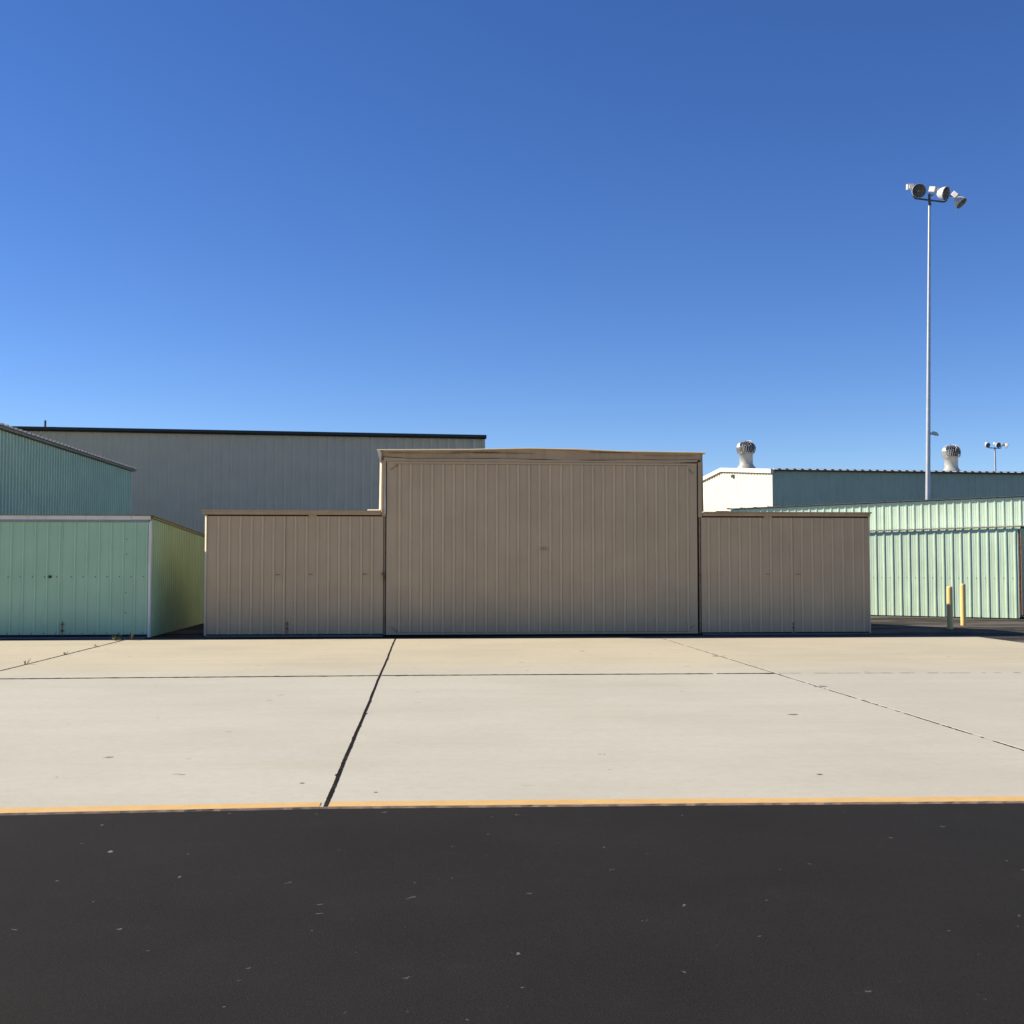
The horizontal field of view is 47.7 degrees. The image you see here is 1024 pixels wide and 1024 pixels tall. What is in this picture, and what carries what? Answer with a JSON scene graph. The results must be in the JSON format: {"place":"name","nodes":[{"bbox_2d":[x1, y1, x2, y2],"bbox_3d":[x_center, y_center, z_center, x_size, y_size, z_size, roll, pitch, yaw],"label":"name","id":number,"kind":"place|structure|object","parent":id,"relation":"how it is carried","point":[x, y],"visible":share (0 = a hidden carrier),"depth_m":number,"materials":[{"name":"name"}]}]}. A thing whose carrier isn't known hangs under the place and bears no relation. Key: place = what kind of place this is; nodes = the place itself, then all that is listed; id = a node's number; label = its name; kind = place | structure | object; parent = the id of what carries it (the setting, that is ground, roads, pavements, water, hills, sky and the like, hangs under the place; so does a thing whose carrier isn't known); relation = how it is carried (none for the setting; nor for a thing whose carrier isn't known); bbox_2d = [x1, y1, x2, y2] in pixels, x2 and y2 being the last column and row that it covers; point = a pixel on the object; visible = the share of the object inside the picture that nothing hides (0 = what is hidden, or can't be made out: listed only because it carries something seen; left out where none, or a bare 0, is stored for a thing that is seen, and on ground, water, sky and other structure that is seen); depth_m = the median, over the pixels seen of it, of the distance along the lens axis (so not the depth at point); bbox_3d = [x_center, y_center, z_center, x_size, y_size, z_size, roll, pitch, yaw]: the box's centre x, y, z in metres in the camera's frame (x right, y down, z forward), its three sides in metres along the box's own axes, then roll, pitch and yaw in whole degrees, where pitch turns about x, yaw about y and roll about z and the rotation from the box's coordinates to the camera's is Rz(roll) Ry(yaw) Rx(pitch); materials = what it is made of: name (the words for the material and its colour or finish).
{"place":"outdoors","nodes":[
{"label":"outdoors","id":0,"kind":"place"},
{"bbox_2d":[13,420,486,533],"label":"warehouse","id":1,"kind":"structure","parent":0,"point":[184,477],"depth_m":60.13,"materials":[{"name":"metal"}]},
{"bbox_2d":[0,803,1023,1023],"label":"taxiway","id":2,"kind":"structure","parent":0,"point":[825,914],"depth_m":5.50,"materials":[{"name":"black asphalt"}]},
{"bbox_2d":[0,637,1023,815],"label":"concrete apron","id":3,"kind":"object","parent":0,"point":[119,726],"visible":1,"depth_m":12.08,"materials":[{"name":"beige concrete"}]},
{"bbox_2d":[0,615,1023,642],"bbox_3d":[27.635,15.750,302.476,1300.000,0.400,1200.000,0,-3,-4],"label":"ground","id":4,"kind":"structure","parent":0,"point":[1009,629],"depth_m":28.50,"materials":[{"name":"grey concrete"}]},
{"bbox_2d":[0,423,136,514],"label":"ribbed hangar","id":5,"kind":"structure","parent":4,"relation":"on","point":[39,475],"depth_m":39.03,"materials":[{"name":"teal metal"}]},
{"bbox_2d":[0,515,204,638],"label":"hangar","id":6,"kind":"structure","parent":4,"relation":"on","point":[93,576],"depth_m":26.44,"materials":[{"name":"metal"}]},
{"bbox_2d":[0,522,63,634],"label":"wing door","id":7,"kind":"structure","parent":6,"relation":"in","point":[29,604],"depth_m":26.33,"materials":[{"name":"green metal"}]},
{"bbox_2d":[61,522,148,634],"bbox_3d":[-9.280,1.543,26.442,1.915,2.620,0.085,0,-3,-4],"label":"wing door","id":8,"kind":"structure","parent":6,"relation":"in","point":[91,604],"depth_m":26.45,"materials":[{"name":"metal"}]},
{"bbox_2d":[201,448,871,637],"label":"hangar","id":9,"kind":"structure","parent":4,"relation":"on","point":[515,542],"depth_m":27.50,"materials":[{"name":"beige paint"}]},
{"bbox_2d":[206,516,285,633],"bbox_3d":[-6.190,1.468,26.979,1.807,2.748,0.062,0,-3,-4],"label":"wing door","id":10,"kind":"structure","parent":9,"relation":"in","point":[246,555],"depth_m":26.97,"materials":[{"name":"beige metal"}]},
{"bbox_2d":[285,516,382,633],"bbox_3d":[-4.155,1.475,27.123,2.263,2.748,0.077,0,-3,-4],"label":"wing door","id":11,"kind":"structure","parent":9,"relation":"in","point":[334,564],"depth_m":27.13,"materials":[{"name":"metal"}]},
{"bbox_2d":[386,461,697,634],"bbox_3d":[0.746,0.854,27.510,7.415,4.070,0.082,0,-3,-4],"label":"main door","id":12,"kind":"structure","parent":9,"relation":"in","point":[523,547],"depth_m":27.51,"materials":[{"name":"beige metal"}]},
{"bbox_2d":[701,517,793,631],"bbox_3d":[5.667,1.508,27.852,2.256,2.748,0.077,0,-3,-4],"label":"wing door","id":13,"kind":"structure","parent":9,"relation":"in","point":[747,568],"depth_m":27.85,"materials":[{"name":"metal"}]},
{"bbox_2d":[793,518,869,631],"bbox_3d":[7.723,1.516,28.012,1.860,2.748,0.062,0,-3,-4],"label":"wing door","id":14,"kind":"structure","parent":9,"relation":"in","point":[831,555],"depth_m":28.01,"materials":[{"name":"beige metal"}]},
{"bbox_2d":[715,495,1023,617],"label":"green hangar","id":15,"kind":"structure","parent":4,"relation":"on","point":[924,554],"depth_m":37.54,"materials":[{"name":"green metal"}]},
{"bbox_2d":[906,183,966,499],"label":"floodlight mast","id":16,"kind":"object","parent":4,"relation":"on","point":[919,190],"visible":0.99,"depth_m":47.79,"materials":[{"name":"metal"}]},
{"bbox_2d":[946,586,952,628],"bbox_3d":[11.534,2.528,30.525,0.152,1.145,0.152,0,-3,-4],"label":"bollard","id":17,"kind":"object","parent":4,"relation":"on","point":[949,591],"visible":1,"depth_m":30.47,"materials":[{"name":"yellow metal"}]},
{"bbox_2d":[960,584,965,624],"bbox_3d":[12.609,2.594,32.389,0.147,1.185,0.147,0,-3,-4],"label":"bollard","id":18,"kind":"object","parent":4,"relation":"on","point":[963,603],"visible":0.91,"depth_m":32.33,"materials":[{"name":"yellow metal"}]},
{"bbox_2d":[985,442,1008,470],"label":"floodlight mast","id":19,"kind":"object","parent":4,"relation":"on","point":[997,445],"visible":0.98,"depth_m":124.54,"materials":[{"name":"metal"}]},
{"bbox_2d":[0,0,1023,475],"label":"sky","id":20,"kind":"structure","parent":0,"point":[620,225],"materials":[{"name":"blue"}]},
{"bbox_2d":[703,440,1023,511],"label":"white warehouse","id":21,"kind":"structure","parent":0,"point":[746,483],"depth_m":57.53,"materials":[{"name":"metal"}]}
]}

